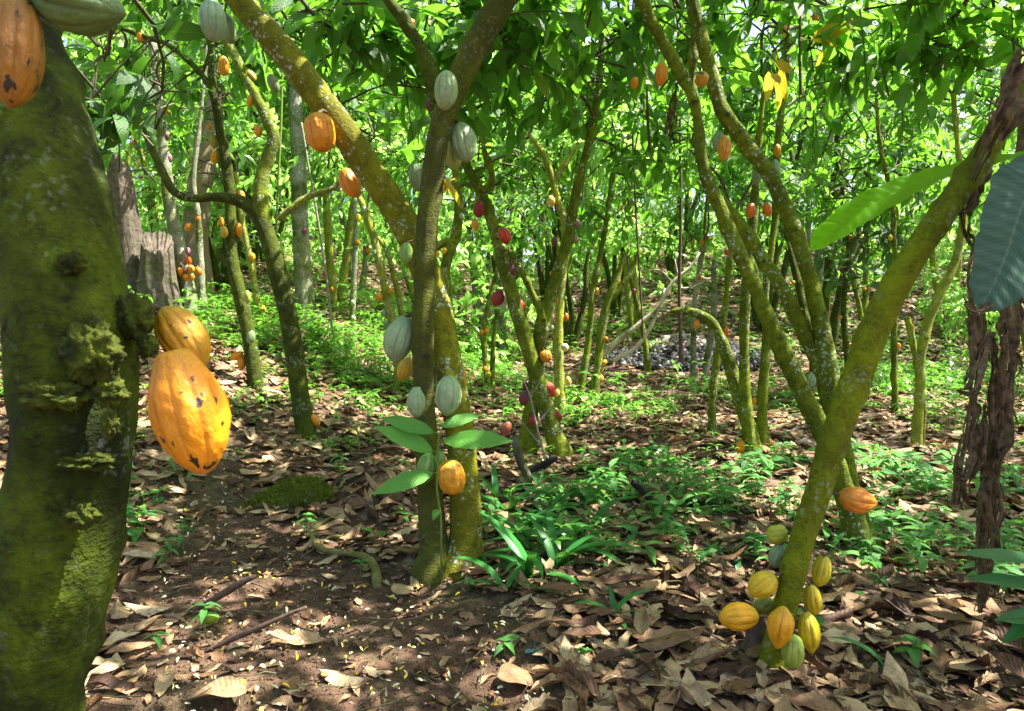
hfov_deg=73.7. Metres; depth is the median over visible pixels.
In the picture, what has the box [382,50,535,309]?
cacao tree
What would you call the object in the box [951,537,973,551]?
seedling
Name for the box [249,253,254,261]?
cacao pod
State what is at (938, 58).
cacao tree
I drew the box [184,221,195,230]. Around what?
cacao pod
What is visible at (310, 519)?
seedling
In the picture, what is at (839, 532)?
seedling
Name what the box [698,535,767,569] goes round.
strap leaf plant
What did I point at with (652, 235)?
cacao tree
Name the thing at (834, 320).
cacao tree
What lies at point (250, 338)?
cacao pod
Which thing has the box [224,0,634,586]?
cacao tree
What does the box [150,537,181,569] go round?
seedling
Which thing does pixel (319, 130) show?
cacao pod
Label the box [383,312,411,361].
cacao pod
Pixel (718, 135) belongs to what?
cacao pod
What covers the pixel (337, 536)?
dead leaf
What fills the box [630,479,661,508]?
fallen branch
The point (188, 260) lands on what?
cacao pod
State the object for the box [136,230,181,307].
broken stump
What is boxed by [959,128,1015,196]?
cacao tree
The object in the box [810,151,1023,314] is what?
banana plant
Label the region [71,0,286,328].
cacao tree
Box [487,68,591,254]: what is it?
cacao tree
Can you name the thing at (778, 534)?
cacao pod
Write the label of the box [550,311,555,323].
cacao pod
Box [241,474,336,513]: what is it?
mossy rock
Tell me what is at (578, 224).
cacao pod
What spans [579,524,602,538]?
seedling
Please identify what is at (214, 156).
cacao pod
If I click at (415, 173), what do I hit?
cacao pod
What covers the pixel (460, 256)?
understorey bushes
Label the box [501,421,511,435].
cacao pod
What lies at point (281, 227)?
cacao tree
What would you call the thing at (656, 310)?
dead branch
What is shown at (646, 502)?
seedling
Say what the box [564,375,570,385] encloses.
cacao pod
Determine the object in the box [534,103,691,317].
cacao tree
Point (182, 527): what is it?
seedling
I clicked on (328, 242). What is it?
cacao tree
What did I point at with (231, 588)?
fallen branch
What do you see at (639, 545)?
dead leaf
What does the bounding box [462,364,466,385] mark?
cacao pod
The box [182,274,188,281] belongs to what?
cacao pod
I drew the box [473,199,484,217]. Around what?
cacao pod
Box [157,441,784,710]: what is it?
fallen petals
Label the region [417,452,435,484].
cacao pod
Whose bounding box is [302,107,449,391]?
cacao tree
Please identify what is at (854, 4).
woods
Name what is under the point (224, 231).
cacao pod
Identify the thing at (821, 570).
cacao pod
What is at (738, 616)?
cacao pod
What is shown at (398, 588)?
dead leaf
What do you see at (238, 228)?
cacao pod
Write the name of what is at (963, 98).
cacao tree
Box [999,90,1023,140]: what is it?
dry sheath
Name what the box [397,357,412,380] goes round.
cacao pod
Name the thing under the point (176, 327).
cacao pod
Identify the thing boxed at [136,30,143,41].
cacao pod
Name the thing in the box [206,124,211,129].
cacao pod
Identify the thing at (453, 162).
cacao pod
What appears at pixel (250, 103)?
cacao pod
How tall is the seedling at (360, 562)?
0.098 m
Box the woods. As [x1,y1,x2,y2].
[62,0,1021,277]
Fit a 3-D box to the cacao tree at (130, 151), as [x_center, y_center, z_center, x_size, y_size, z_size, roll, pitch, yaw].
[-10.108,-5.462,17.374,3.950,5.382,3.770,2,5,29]
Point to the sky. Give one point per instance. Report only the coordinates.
(754, 31)
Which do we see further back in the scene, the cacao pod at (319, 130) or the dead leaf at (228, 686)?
the cacao pod at (319, 130)
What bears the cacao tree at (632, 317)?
on the ground
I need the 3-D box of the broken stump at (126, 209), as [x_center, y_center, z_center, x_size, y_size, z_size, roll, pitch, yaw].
[-5.169,-1.652,9.241,0.538,2.037,0.482,0,4,0]
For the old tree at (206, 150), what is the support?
on the ground
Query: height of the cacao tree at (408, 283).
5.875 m
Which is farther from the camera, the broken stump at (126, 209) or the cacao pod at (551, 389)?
the broken stump at (126, 209)
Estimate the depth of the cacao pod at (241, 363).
7.24 m
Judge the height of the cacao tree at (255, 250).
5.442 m
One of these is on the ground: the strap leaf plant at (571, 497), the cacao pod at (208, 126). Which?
the strap leaf plant at (571, 497)
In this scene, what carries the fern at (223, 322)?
on the ground
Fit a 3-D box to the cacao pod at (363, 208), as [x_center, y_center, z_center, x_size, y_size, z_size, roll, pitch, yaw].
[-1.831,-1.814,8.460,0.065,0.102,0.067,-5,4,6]
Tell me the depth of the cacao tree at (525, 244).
9.58 m
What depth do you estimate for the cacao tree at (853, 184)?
17.11 m
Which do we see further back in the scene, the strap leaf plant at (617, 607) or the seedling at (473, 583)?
the seedling at (473, 583)
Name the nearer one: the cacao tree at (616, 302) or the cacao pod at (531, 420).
the cacao pod at (531, 420)
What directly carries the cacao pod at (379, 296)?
attached to the cacao tree at (391, 160)
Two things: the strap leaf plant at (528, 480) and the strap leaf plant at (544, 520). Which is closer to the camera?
the strap leaf plant at (544, 520)
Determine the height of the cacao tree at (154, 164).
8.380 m
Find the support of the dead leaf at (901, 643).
on the ground
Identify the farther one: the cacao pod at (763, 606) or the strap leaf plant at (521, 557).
the strap leaf plant at (521, 557)
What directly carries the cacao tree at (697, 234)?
on the ground
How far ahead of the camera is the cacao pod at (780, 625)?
2.33 m
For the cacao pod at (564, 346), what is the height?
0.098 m
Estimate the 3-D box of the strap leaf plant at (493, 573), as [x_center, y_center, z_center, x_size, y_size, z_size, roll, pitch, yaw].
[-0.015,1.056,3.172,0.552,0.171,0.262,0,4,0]
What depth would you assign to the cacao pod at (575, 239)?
6.18 m
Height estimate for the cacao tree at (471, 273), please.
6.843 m
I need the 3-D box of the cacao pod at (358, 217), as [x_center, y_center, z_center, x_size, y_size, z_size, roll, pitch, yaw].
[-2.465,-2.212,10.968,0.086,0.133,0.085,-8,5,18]
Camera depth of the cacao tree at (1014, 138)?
11.68 m
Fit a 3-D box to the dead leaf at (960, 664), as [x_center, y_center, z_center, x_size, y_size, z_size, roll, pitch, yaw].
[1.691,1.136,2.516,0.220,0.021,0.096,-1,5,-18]
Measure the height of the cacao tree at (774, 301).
6.482 m
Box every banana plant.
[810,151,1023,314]
[951,109,1023,613]
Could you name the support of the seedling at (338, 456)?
on the ground
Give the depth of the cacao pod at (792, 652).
2.37 m
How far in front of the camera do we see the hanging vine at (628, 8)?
7.49 m
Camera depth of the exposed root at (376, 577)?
3.71 m
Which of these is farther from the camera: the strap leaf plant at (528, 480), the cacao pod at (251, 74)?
the cacao pod at (251, 74)
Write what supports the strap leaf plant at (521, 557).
on the ground
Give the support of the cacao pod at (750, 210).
attached to the cacao tree at (641, 42)
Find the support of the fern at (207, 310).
on the ground
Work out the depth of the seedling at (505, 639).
2.73 m
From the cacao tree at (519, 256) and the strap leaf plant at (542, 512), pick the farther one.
the cacao tree at (519, 256)
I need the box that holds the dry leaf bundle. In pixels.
[663,83,678,136]
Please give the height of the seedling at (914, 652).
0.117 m
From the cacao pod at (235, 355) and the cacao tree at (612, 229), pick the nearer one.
the cacao pod at (235, 355)
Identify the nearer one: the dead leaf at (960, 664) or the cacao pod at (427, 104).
the dead leaf at (960, 664)
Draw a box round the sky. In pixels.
[63,0,1021,266]
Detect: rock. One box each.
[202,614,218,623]
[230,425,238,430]
[794,437,815,448]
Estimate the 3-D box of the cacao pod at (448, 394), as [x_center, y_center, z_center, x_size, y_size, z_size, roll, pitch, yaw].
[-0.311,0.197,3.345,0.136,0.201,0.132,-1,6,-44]
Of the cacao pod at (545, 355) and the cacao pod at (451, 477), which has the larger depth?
the cacao pod at (545, 355)
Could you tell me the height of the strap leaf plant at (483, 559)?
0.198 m
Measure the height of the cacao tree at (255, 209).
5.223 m
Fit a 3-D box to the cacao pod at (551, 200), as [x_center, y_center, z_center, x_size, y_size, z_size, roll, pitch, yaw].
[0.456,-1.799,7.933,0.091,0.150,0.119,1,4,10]
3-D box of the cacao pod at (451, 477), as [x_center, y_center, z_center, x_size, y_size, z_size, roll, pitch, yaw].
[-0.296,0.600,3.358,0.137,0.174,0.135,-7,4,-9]
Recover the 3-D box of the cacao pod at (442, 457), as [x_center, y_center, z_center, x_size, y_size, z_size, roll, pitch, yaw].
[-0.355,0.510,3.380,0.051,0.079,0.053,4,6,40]
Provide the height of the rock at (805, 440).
0.136 m
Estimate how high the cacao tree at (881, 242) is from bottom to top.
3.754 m
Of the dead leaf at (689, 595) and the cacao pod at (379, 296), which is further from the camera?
the cacao pod at (379, 296)
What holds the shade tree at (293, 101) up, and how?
on the ground
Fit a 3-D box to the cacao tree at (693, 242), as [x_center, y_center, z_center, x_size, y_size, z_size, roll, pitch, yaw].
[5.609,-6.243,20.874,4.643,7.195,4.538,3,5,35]
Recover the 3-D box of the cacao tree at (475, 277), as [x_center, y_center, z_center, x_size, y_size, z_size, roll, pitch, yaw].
[-0.570,-4.062,13.633,4.210,7.785,4.117,4,6,40]
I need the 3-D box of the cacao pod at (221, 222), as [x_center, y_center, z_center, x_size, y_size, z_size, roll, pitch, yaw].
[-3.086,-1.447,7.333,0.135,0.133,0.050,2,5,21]
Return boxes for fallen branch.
[193,574,256,610]
[204,606,306,652]
[529,455,557,472]
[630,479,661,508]
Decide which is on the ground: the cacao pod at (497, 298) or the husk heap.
the husk heap
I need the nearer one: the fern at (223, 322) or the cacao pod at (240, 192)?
the cacao pod at (240, 192)
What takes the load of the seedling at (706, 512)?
on the ground
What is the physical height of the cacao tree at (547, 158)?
5.072 m
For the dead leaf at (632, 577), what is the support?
on the ground
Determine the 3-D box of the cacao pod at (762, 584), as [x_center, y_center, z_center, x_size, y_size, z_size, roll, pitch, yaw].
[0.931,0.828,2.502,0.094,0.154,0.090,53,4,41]
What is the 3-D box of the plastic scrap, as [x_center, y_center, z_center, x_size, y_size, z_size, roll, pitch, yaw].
[0.080,1.163,2.694,0.056,0.007,0.024,-1,4,-9]
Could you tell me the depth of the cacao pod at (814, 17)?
5.78 m
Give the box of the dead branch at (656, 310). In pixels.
[602,252,702,361]
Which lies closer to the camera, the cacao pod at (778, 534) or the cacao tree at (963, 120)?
the cacao pod at (778, 534)
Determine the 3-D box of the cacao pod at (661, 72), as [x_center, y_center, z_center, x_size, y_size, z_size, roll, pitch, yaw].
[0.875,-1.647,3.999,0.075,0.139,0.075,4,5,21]
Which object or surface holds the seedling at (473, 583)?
on the ground
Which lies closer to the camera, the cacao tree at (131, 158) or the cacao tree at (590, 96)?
the cacao tree at (590, 96)
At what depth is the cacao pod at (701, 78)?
3.77 m
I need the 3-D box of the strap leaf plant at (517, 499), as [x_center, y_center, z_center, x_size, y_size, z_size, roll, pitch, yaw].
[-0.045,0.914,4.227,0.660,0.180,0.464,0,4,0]
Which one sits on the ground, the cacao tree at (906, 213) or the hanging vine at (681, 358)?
the cacao tree at (906, 213)
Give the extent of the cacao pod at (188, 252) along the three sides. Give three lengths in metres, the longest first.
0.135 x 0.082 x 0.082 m
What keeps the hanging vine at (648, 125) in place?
hanging from the cacao tree at (641, 42)
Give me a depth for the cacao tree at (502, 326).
13.18 m
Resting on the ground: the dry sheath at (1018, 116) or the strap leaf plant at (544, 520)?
the strap leaf plant at (544, 520)
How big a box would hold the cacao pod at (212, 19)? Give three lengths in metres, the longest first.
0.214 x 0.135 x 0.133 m
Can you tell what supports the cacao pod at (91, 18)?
attached to the cacao tree at (77, 323)
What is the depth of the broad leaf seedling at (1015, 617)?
2.49 m
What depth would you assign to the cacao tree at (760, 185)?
19.55 m
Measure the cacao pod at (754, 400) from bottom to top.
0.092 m
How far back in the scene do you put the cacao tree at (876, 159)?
8.31 m
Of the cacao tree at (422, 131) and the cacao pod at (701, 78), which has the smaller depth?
the cacao pod at (701, 78)
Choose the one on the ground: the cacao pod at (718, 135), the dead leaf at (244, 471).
the dead leaf at (244, 471)
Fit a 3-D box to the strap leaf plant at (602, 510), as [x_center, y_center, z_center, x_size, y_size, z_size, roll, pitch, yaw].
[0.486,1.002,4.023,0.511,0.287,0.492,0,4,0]
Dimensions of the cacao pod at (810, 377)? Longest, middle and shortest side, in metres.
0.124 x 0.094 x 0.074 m
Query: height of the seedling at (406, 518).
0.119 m
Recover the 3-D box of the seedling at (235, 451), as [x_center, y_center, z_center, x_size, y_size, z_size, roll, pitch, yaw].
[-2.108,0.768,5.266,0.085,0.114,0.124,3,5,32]
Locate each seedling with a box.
[142,632,172,648]
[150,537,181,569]
[174,517,196,555]
[185,601,221,637]
[230,448,241,458]
[293,512,317,537]
[329,452,347,463]
[350,559,373,575]
[393,511,412,528]
[458,579,477,589]
[490,634,520,655]
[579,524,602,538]
[594,461,608,478]
[627,482,657,499]
[641,494,665,519]
[697,505,726,521]
[745,476,766,497]
[828,517,871,538]
[860,443,885,458]
[890,634,937,668]
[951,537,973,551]
[956,548,1023,643]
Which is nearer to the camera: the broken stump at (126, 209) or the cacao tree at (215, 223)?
the broken stump at (126, 209)
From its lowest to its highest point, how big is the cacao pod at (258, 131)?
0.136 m
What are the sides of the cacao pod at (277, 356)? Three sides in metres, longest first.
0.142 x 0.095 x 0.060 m
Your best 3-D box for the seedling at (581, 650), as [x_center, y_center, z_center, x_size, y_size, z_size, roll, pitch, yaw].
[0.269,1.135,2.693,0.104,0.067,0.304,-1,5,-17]
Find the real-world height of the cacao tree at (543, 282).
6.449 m
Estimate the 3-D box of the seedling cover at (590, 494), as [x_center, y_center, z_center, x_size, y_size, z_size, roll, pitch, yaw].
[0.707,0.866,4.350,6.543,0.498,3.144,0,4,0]
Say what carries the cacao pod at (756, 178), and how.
attached to the cacao tree at (641, 42)
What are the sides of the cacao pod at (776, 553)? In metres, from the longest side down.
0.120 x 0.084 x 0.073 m
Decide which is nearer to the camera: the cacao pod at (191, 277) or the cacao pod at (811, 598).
the cacao pod at (811, 598)
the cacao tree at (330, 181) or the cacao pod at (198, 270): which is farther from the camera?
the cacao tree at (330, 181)
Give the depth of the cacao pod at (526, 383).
6.27 m
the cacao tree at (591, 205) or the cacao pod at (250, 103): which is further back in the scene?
the cacao tree at (591, 205)
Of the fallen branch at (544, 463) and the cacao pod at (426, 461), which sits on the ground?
the fallen branch at (544, 463)
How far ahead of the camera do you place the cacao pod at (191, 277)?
9.27 m
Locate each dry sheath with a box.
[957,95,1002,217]
[971,47,1023,180]
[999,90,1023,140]
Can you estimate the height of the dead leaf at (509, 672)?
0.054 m
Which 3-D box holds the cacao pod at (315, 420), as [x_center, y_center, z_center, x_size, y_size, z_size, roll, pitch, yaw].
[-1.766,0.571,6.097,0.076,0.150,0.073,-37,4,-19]
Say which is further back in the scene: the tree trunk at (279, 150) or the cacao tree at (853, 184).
the cacao tree at (853, 184)
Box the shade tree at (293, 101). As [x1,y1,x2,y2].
[193,17,405,326]
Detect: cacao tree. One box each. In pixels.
[0,0,213,710]
[62,0,304,389]
[62,0,362,439]
[64,32,187,178]
[67,7,223,233]
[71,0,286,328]
[98,132,147,174]
[116,79,222,188]
[118,15,314,270]
[123,3,278,262]
[124,111,189,222]
[127,17,218,228]
[131,103,308,329]
[133,35,303,290]
[189,97,310,263]
[214,0,458,311]
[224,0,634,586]
[235,134,313,232]
[257,21,424,332]
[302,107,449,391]
[307,1,425,290]
[309,153,346,250]
[326,26,485,304]
[368,2,548,329]
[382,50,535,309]
[389,0,712,457]
[390,16,430,206]
[393,53,542,296]
[438,174,566,354]
[450,132,609,279]
[451,39,665,410]
[477,87,639,348]
[479,204,546,388]
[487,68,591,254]
[491,0,962,555]
[493,42,608,301]
[511,0,755,395]
[524,4,742,338]
[525,107,617,273]
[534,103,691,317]
[584,194,687,370]
[597,0,886,454]
[618,75,727,284]
[622,8,770,260]
[630,118,797,381]
[631,81,707,262]
[638,69,712,213]
[672,28,994,372]
[678,37,886,330]
[685,114,802,277]
[715,39,792,208]
[733,0,896,307]
[738,87,840,266]
[741,0,1023,671]
[742,149,911,365]
[758,0,903,292]
[759,38,997,413]
[787,35,970,320]
[823,100,990,228]
[827,0,1014,450]
[833,3,1021,308]
[884,72,951,241]
[896,44,1023,355]
[925,149,1014,327]
[958,27,1021,104]
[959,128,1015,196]
[968,31,1023,353]
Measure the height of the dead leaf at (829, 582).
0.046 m
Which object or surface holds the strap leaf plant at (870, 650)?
on the ground
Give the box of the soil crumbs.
[99,455,550,710]
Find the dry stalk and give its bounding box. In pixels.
[516,371,568,459]
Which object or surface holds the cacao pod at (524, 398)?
attached to the cacao tree at (590, 96)
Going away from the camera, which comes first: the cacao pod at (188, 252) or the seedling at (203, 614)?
the seedling at (203, 614)
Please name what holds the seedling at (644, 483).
on the ground
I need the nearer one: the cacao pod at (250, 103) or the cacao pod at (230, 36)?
the cacao pod at (230, 36)
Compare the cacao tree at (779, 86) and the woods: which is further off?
the woods
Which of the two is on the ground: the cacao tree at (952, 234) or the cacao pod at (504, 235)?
the cacao tree at (952, 234)
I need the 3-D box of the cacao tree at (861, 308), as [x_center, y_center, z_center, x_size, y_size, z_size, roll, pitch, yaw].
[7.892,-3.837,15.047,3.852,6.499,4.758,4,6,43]
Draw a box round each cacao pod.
[0,0,44,108]
[29,0,125,36]
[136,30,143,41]
[147,348,230,474]
[150,303,210,365]
[177,266,183,276]
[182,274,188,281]
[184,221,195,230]
[185,247,191,255]
[186,256,191,263]
[188,265,194,272]
[189,273,194,280]
[194,265,201,275]
[198,0,226,41]
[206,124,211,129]
[209,132,217,148]
[210,149,218,162]
[218,56,228,76]
[219,214,224,226]
[220,224,227,237]
[222,3,236,44]
[230,351,243,359]
[235,190,244,195]
[235,221,241,236]
[237,355,244,369]
[244,290,250,303]
[246,329,254,343]
[247,70,255,80]
[247,95,253,106]
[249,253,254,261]
[254,122,262,136]
[267,74,279,92]
[274,350,283,362]
[304,109,335,152]
[311,414,319,425]
[339,168,360,197]
[356,214,360,221]
[361,205,366,211]
[375,293,382,300]
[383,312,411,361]
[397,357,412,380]
[399,240,417,264]
[407,387,425,417]
[408,162,421,191]
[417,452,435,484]
[425,98,430,112]
[434,70,457,110]
[435,375,461,415]
[435,451,445,464]
[438,459,465,494]
[446,142,461,169]
[449,117,476,161]
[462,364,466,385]
[471,214,483,230]
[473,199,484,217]
[491,288,503,306]
[496,226,510,243]
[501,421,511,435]
[509,260,515,276]
[519,390,529,405]
[522,378,528,389]
[528,412,536,425]
[540,348,551,361]
[547,194,554,206]
[547,381,555,396]
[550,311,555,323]
[551,236,561,245]
[555,409,561,420]
[560,343,568,350]
[564,311,568,320]
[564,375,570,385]
[573,234,578,243]
[576,219,581,228]
[631,76,637,88]
[655,62,667,85]
[690,71,708,86]
[693,318,699,328]
[712,124,722,151]
[717,135,731,161]
[719,602,768,631]
[723,326,728,336]
[735,438,744,452]
[746,203,755,217]
[748,570,782,598]
[752,169,760,185]
[752,395,757,404]
[754,597,772,614]
[762,203,771,216]
[767,524,790,543]
[767,606,794,648]
[768,541,787,567]
[770,159,780,173]
[774,144,780,156]
[781,634,804,668]
[798,605,820,653]
[802,580,821,615]
[804,371,815,388]
[811,549,831,586]
[812,11,819,20]
[832,486,877,512]
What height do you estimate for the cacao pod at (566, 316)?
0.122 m
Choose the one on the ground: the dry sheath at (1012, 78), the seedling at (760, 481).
the seedling at (760, 481)
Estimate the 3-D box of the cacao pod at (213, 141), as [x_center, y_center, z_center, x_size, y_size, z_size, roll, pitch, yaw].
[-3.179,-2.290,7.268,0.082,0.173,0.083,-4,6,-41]
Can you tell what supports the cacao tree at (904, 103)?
on the ground
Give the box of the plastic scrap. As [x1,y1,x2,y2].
[525,648,538,652]
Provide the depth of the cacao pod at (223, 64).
6.27 m
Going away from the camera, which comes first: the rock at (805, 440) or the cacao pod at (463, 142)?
the cacao pod at (463, 142)
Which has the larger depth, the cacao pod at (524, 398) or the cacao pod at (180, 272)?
the cacao pod at (180, 272)
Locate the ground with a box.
[0,235,1023,710]
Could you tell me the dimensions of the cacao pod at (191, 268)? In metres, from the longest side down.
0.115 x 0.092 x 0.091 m
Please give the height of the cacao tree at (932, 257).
7.595 m
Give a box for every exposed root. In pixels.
[309,509,382,588]
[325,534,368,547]
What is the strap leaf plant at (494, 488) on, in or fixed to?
on the ground
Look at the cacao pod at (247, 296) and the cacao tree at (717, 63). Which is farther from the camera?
the cacao tree at (717, 63)
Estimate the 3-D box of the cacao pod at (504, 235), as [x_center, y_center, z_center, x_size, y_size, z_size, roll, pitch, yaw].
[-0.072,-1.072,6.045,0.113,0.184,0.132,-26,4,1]
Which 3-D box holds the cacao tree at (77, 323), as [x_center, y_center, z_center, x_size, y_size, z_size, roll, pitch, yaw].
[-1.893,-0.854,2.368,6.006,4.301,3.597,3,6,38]
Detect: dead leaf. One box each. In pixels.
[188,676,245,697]
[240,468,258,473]
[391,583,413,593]
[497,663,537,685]
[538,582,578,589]
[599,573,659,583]
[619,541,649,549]
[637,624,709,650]
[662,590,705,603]
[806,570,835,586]
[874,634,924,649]
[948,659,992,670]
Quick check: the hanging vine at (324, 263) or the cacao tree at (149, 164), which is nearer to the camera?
the hanging vine at (324, 263)
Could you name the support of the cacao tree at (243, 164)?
on the ground
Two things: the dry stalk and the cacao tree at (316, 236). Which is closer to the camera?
the dry stalk
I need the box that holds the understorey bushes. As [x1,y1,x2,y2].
[106,158,1022,366]
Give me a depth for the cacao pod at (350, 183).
3.89 m
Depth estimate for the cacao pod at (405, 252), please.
3.44 m
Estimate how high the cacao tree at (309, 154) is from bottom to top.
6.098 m
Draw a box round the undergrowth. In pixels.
[0,224,1023,581]
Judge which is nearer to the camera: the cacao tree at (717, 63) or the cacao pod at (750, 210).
the cacao pod at (750, 210)
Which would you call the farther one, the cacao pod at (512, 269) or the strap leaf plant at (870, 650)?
the cacao pod at (512, 269)
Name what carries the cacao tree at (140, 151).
on the ground
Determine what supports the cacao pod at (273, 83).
attached to the cacao tree at (478, 35)
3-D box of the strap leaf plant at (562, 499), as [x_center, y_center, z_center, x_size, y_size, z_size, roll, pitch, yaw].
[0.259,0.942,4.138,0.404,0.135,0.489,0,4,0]
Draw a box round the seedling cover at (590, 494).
[126,438,1023,629]
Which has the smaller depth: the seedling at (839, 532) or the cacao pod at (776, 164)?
the seedling at (839, 532)
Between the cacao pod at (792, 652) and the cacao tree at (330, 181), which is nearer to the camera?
the cacao pod at (792, 652)
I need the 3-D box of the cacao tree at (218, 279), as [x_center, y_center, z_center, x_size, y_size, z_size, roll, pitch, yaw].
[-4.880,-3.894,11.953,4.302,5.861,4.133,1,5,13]
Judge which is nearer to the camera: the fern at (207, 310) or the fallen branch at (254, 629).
the fallen branch at (254, 629)
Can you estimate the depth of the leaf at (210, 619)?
2.96 m
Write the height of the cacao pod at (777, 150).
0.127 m
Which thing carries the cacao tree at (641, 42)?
on the ground
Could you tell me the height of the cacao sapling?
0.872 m
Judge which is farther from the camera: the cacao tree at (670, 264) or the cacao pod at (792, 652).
the cacao tree at (670, 264)
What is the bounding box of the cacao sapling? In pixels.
[372,413,512,580]
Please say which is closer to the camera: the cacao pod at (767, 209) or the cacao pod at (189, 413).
the cacao pod at (189, 413)
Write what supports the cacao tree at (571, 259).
on the ground
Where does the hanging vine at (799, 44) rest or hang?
hanging from the cacao tree at (641, 42)
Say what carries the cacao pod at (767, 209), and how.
attached to the cacao tree at (641, 42)
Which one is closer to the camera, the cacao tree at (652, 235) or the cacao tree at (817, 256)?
the cacao tree at (817, 256)
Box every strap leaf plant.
[448,537,522,565]
[454,556,549,592]
[478,511,588,591]
[479,463,538,500]
[480,484,554,511]
[481,506,577,547]
[483,514,650,573]
[510,472,571,490]
[523,491,582,515]
[527,513,623,566]
[535,488,600,510]
[571,496,632,535]
[575,585,651,628]
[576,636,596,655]
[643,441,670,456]
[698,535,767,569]
[830,637,883,667]
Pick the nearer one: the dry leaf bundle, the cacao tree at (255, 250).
the dry leaf bundle
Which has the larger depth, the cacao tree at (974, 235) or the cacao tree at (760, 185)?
the cacao tree at (760, 185)
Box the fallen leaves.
[0,234,1023,710]
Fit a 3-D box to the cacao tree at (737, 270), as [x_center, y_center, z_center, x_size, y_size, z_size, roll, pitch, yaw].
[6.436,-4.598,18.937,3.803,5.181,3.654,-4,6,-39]
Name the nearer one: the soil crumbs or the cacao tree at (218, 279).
the soil crumbs
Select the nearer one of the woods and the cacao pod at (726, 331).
the cacao pod at (726, 331)
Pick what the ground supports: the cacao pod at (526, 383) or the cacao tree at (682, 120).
the cacao tree at (682, 120)
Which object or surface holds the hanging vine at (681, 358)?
hanging from the cacao tree at (591, 205)
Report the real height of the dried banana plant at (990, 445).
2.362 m
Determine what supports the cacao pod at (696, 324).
attached to the cacao tree at (779, 86)
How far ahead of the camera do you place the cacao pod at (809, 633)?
2.46 m
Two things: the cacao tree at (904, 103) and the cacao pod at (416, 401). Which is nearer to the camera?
the cacao pod at (416, 401)
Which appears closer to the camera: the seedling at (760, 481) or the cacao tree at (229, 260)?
the seedling at (760, 481)
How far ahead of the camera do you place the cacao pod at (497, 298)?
6.09 m
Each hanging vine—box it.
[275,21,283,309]
[301,122,332,338]
[627,1,643,338]
[646,86,650,149]
[678,0,684,361]
[798,0,802,93]
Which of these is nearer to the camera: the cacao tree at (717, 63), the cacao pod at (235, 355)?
the cacao pod at (235, 355)
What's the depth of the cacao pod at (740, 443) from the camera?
5.86 m
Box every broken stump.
[107,154,142,292]
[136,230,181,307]
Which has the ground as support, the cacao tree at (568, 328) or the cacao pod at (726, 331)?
the cacao tree at (568, 328)
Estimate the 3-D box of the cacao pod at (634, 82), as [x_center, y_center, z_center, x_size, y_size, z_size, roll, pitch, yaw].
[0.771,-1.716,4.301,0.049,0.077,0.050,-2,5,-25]
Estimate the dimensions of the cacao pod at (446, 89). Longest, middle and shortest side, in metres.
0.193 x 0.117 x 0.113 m
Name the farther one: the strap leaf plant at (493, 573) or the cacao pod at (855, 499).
the strap leaf plant at (493, 573)
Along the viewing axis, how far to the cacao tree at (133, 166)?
24.90 m
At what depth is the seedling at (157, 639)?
2.74 m
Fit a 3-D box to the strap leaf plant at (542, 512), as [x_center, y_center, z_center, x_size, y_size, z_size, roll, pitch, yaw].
[0.061,0.952,3.890,0.696,0.152,0.406,2,5,24]
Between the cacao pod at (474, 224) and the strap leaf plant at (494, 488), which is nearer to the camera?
the strap leaf plant at (494, 488)
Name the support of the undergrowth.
on the ground
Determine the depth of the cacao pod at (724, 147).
3.83 m
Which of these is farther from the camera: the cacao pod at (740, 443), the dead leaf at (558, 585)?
the cacao pod at (740, 443)
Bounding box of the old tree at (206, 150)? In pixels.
[118,11,280,291]
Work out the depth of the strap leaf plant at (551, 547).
3.42 m
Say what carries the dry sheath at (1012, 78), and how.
attached to the cacao tree at (938, 58)
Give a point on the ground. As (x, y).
(210, 491)
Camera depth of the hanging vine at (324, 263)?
9.49 m
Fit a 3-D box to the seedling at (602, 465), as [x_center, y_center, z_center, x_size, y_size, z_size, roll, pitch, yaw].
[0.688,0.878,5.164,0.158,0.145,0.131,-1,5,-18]
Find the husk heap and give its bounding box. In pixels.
[591,331,760,371]
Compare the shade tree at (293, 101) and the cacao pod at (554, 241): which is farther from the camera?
the shade tree at (293, 101)
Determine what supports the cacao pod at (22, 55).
attached to the cacao tree at (77, 323)
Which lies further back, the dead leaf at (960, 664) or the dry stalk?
the dry stalk
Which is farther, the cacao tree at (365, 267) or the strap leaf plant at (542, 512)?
the cacao tree at (365, 267)
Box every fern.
[186,309,224,314]
[209,318,237,324]
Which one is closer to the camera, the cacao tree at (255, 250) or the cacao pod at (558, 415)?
the cacao pod at (558, 415)

